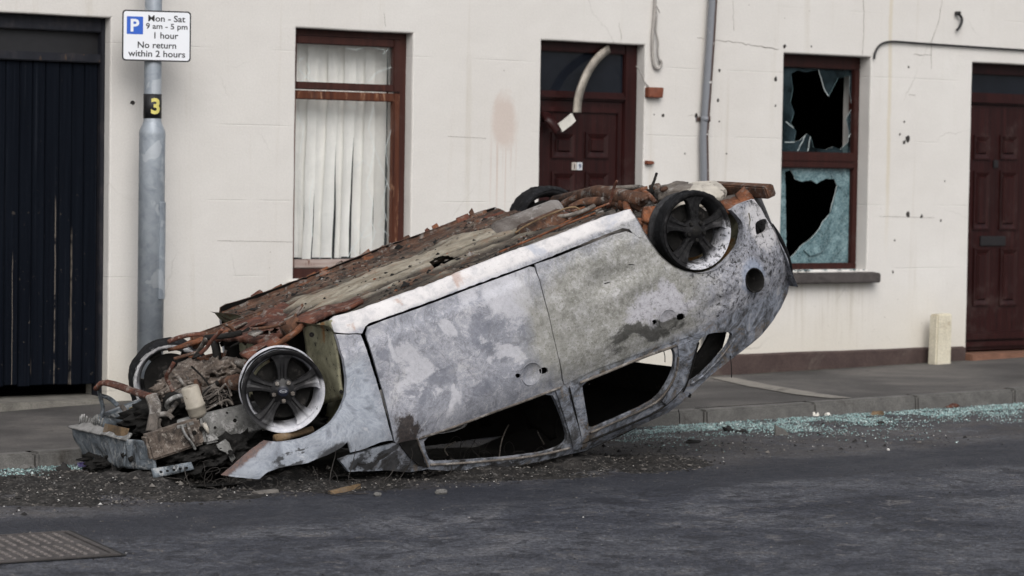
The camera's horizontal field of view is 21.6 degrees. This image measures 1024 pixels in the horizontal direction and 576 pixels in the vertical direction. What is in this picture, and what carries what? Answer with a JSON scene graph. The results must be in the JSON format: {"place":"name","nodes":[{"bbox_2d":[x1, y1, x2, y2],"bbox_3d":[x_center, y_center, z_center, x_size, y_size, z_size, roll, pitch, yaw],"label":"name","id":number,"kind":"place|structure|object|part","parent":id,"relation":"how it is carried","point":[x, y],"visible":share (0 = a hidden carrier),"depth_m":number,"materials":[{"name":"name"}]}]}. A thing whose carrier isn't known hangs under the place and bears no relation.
{"place":"outdoors","nodes":[
{"label":"outdoors","id":0,"kind":"place"},
{"bbox_2d":[0,403,1023,575],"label":"road","id":1,"kind":"structure","parent":0,"point":[366,546],"depth_m":12.32,"materials":[{"name":"grey asphalt"}]},
{"bbox_2d":[20,464,34,469],"bbox_3d":[-2.545,0.942,14.098,0.062,0.040,0.064,2,3,21],"label":"stone","id":2,"kind":"object","parent":1,"relation":"on","point":[26,466],"visible":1,"depth_m":14.08,"materials":[{"name":"stone"}]},
{"bbox_2d":[0,464,82,475],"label":"shattered glass","id":3,"kind":"object","parent":1,"relation":"on","point":[45,468],"visible":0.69,"depth_m":14.05,"materials":[{"name":"teal glass"}]},
{"bbox_2d":[0,530,124,563],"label":"access cover","id":4,"kind":"object","parent":1,"relation":"on","point":[40,546],"visible":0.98,"depth_m":11.26,"materials":[{"name":"metal"}]},
{"bbox_2d":[77,462,85,467],"bbox_3d":[-2.244,0.939,14.211,0.103,0.044,0.062,-1,3,-35],"label":"crisp packet","id":5,"kind":"object","parent":1,"relation":"on","point":[80,464],"visible":0.32,"depth_m":14.18,"materials":[{"name":"purple plastic"}]},
{"bbox_2d":[85,439,316,490],"bbox_3d":[-1.459,0.856,14.117,1.013,0.226,1.952,2,3,16],"label":"wire tangle","id":6,"kind":"object","parent":1,"relation":"on","point":[204,479],"visible":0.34,"depth_m":13.37,"materials":[{"name":"black metal"}]},
{"bbox_2d":[0,453,713,506],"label":"ash heap","id":7,"kind":"object","parent":1,"relation":"on","point":[285,475],"visible":0.66,"depth_m":13.43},
{"bbox_2d":[56,462,70,470],"bbox_3d":[-2.341,0.940,13.996,0.072,0.070,0.071,-1,3,-35],"label":"charred lump","id":8,"kind":"object","parent":7,"relation":"on","point":[63,466],"visible":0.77,"depth_m":13.98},
{"bbox_2d":[252,489,278,493],"bbox_3d":[-1.210,1.001,13.213,0.129,0.017,0.064,-1,3,-35],"label":"metal scrap","id":9,"kind":"object","parent":7,"relation":"on","point":[268,491],"visible":1,"depth_m":13.20,"materials":[{"name":"silver metal"}]},
{"bbox_2d":[328,483,360,493],"bbox_3d":[-0.829,0.993,13.293,0.037,0.032,0.242,3,3,35],"label":"wood splinter","id":10,"kind":"object","parent":7,"relation":"on","point":[345,489],"visible":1,"depth_m":13.28,"materials":[{"name":"brown wood"}]},
{"bbox_2d":[67,172,797,486],"bbox_3d":[-0.412,0.411,14.605,3.986,1.436,1.789,-22,11,-24],"label":"overturned car","id":11,"kind":"object","parent":1,"relation":"on","point":[527,325],"visible":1,"depth_m":14.04,"materials":[{"name":"paint"}]},
{"bbox_3d":[-0.237,0.360,13.756,1.032,0.681,0.100,-22,11,-24],"label":"front door","id":12,"kind":"part","parent":11,"relation":"part of","materials":[{"name":"paint"}]},
{"bbox_3d":[0.573,0.059,14.148,0.919,0.692,0.117,-22,11,-24],"label":"rear door","id":13,"kind":"part","parent":11,"relation":"part of","materials":[{"name":"paint"}]},
{"bbox_2d":[435,489,446,494],"bbox_3d":[-0.347,1.005,13.237,0.073,0.036,0.045,-1,3,-35],"label":"stone","id":14,"kind":"object","parent":1,"relation":"on","point":[441,491],"visible":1,"depth_m":13.22,"materials":[{"name":"stone"}]},
{"bbox_2d":[307,435,589,495],"bbox_3d":[-0.423,0.874,14.084,0.700,0.211,2.163,3,3,34],"label":"wire tangle","id":15,"kind":"object","parent":1,"relation":"on","point":[331,470],"visible":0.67,"depth_m":13.47,"materials":[{"name":"metal"}]},
{"bbox_2d":[0,420,991,514],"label":"grit","id":16,"kind":"object","parent":1,"relation":"on","point":[170,489],"visible":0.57,"depth_m":13.79,"materials":[{"name":"grey gravel"}]},
{"bbox_2d":[0,386,1023,468],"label":"kerb","id":17,"kind":"structure","parent":1,"relation":"on","point":[71,455],"depth_m":17.31,"materials":[{"name":"concrete"}]},
{"bbox_2d":[1,417,1023,575],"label":"loose chippings","id":18,"kind":"object","parent":1,"relation":"on","point":[586,527],"visible":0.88,"depth_m":11.96,"materials":[{"name":"grey gravel"}]},
{"bbox_2d":[686,439,700,443],"bbox_3d":[1.055,0.897,15.723,0.058,0.027,0.104,3,3,43],"label":"charred lump","id":19,"kind":"object","parent":1,"relation":"on","point":[688,441],"visible":1,"depth_m":15.70,"materials":[{"name":"black"}]},
{"bbox_2d":[722,425,733,431],"bbox_3d":[1.320,0.861,16.402,0.068,0.045,0.059,-1,3,-35],"label":"charred lump","id":20,"kind":"object","parent":1,"relation":"on","point":[728,428],"visible":1,"depth_m":16.38,"materials":[{"name":"black"}]},
{"bbox_2d":[735,429,748,433],"bbox_3d":[1.394,0.871,16.292,0.103,0.034,0.038,-1,3,-35],"label":"charred lump","id":21,"kind":"object","parent":1,"relation":"on","point":[742,431],"visible":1,"depth_m":16.28,"materials":[{"name":"black"}]},
{"bbox_2d":[774,425,788,434],"bbox_3d":[1.627,0.858,16.202,0.088,0.066,0.032,1,3,-3],"label":"broken block","id":22,"kind":"object","parent":1,"relation":"on","point":[778,430],"depth_m":16.19,"materials":[{"name":"concrete"}]},
{"bbox_2d":[611,402,1023,451],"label":"shattered glass","id":23,"kind":"object","parent":1,"relation":"on","point":[858,417],"visible":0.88,"depth_m":17.01,"materials":[{"name":"glass"}]},
{"bbox_2d":[870,411,883,415],"bbox_3d":[2.380,0.819,17.513,0.143,0.038,0.057,-1,3,-35],"label":"dead leaf","id":24,"kind":"object","parent":23,"relation":"on","point":[878,413],"visible":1,"depth_m":17.49,"materials":[{"name":"beige plant"}]},
{"bbox_2d":[946,403,959,407],"bbox_3d":[2.968,0.796,18.106,0.118,0.040,0.046,-1,3,-35],"label":"brick chip","id":25,"kind":"object","parent":1,"relation":"on","point":[954,405],"visible":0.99,"depth_m":18.09,"materials":[{"name":"red brick"}]},
{"bbox_2d":[0,357,1023,452],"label":"pavement","id":26,"kind":"structure","parent":0,"point":[34,429],"depth_m":18.54,"materials":[{"name":"grey concrete"}]},
{"bbox_2d":[137,0,165,377],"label":"lamp column","id":27,"kind":"structure","parent":26,"relation":"on","point":[151,251],"depth_m":16.65,"materials":[{"name":"metal"}]},
{"bbox_2d":[122,10,190,61],"bbox_3d":[-2.212,-1.559,16.659,0.426,0.313,0.130,0,3,-16],"label":"parking sign","id":28,"kind":"object","parent":27,"relation":"attached to","point":[154,35],"visible":1,"depth_m":16.60,"materials":[{"name":"white metal"}]},
{"bbox_2d":[0,0,707,452],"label":"terraced house","id":29,"kind":"structure","parent":26,"relation":"on","point":[476,86],"depth_m":17.40,"materials":[{"name":"paint"}]},
{"bbox_2d":[0,13,104,395],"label":"door","id":30,"kind":"structure","parent":29,"relation":"in","point":[52,110],"depth_m":16.70,"materials":[{"name":"black wood"}]},
{"bbox_2d":[294,43,392,258],"bbox_3d":[-1.131,-0.935,18.075,1.110,1.479,0.037,-1,3,-35],"label":"vertical blind","id":31,"kind":"object","parent":29,"relation":"attached to","point":[331,128],"visible":0.77,"depth_m":18.07,"materials":[{"name":"beige fabric"}]},
{"bbox_2d":[287,28,406,282],"bbox_3d":[-1.078,-0.869,17.882,1.012,1.698,0.205,-1,3,-35],"label":"window","id":32,"kind":"structure","parent":29,"relation":"in","point":[395,41],"depth_m":18.02,"materials":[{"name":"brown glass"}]},
{"bbox_2d":[540,111,575,133],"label":"torn trim","id":33,"kind":"structure","parent":29,"relation":"attached to","point":[555,125],"depth_m":18.78,"materials":[{"name":"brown plastic"}]},
{"bbox_2d":[538,41,636,200],"bbox_3d":[0.494,-0.545,19.092,0.916,2.404,0.098,-1,3,-35],"label":"door","id":34,"kind":"structure","parent":29,"relation":"in","point":[599,148],"depth_m":19.07,"materials":[{"name":"brown wood"}]},
{"bbox_2d":[572,45,610,112],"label":"torn trim","id":35,"kind":"structure","parent":29,"relation":"attached to","point":[598,57],"depth_m":18.87,"materials":[{"name":"white plastic"}]},
{"bbox_2d":[636,66,663,97],"bbox_3d":[0.984,-1.474,19.211,0.226,0.224,0.053,-1,3,-35],"label":"junction box","id":36,"kind":"object","parent":29,"relation":"attached to","point":[653,92],"visible":1,"depth_m":19.21,"materials":[{"name":"brown plastic"}]},
{"bbox_2d":[651,0,662,69],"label":"broken cable","id":37,"kind":"object","parent":29,"relation":"attached to","point":[654,21],"visible":1,"depth_m":19.22,"materials":[{"name":"grey plastic"}]},
{"bbox_2d":[696,0,716,343],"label":"downpipe","id":38,"kind":"object","parent":29,"relation":"attached to","point":[705,118],"visible":0.62,"depth_m":19.46,"materials":[{"name":"grey metal"}]},
{"bbox_2d":[710,377,849,397],"bbox_3d":[1.797,0.685,18.560,0.254,0.012,1.918,0,3,-20],"label":"pavement repair strip","id":39,"kind":"object","parent":26,"relation":"on","point":[763,385],"visible":1,"depth_m":18.52,"materials":[{"name":"concrete"}]},
{"bbox_2d":[701,0,1023,407],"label":"terraced house","id":40,"kind":"structure","parent":26,"relation":"on","point":[895,171],"depth_m":20.71,"materials":[{"name":"paint"}]},
{"bbox_2d":[794,269,864,270],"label":"glass crumbs","id":41,"kind":"object","parent":40,"relation":"on","point":[823,269],"visible":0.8,"depth_m":20.26,"materials":[{"name":"glass"}]},
{"bbox_2d":[780,54,880,283],"bbox_3d":[2.318,-0.902,20.280,1.063,1.726,0.275,-1,3,-35],"label":"window","id":42,"kind":"structure","parent":40,"relation":"in","point":[833,246],"depth_m":20.46,"materials":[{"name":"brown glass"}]},
{"bbox_2d":[873,40,1023,58],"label":"wall cable","id":43,"kind":"object","parent":40,"relation":"attached to","point":[935,44],"depth_m":20.86,"materials":[{"name":"grey plastic"}]},
{"bbox_2d":[955,11,962,30],"bbox_3d":[3.482,-2.078,20.954,0.076,0.154,0.044,-1,3,-35],"label":"wall hook","id":44,"kind":"object","parent":40,"relation":"attached to","point":[958,13],"depth_m":20.94,"materials":[{"name":"black metal"}]},
{"bbox_2d":[965,63,1023,349],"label":"door","id":45,"kind":"structure","parent":40,"relation":"in","point":[995,256],"depth_m":21.48,"materials":[{"name":"brown wood"}]},
{"bbox_2d":[928,313,951,364],"bbox_3d":[3.316,0.401,20.817,0.172,0.409,0.100,-1,3,-35],"label":"post","id":46,"kind":"object","parent":26,"relation":"on","point":[940,339],"visible":0.95,"depth_m":20.77,"materials":[{"name":"beige paint"}]}
]}

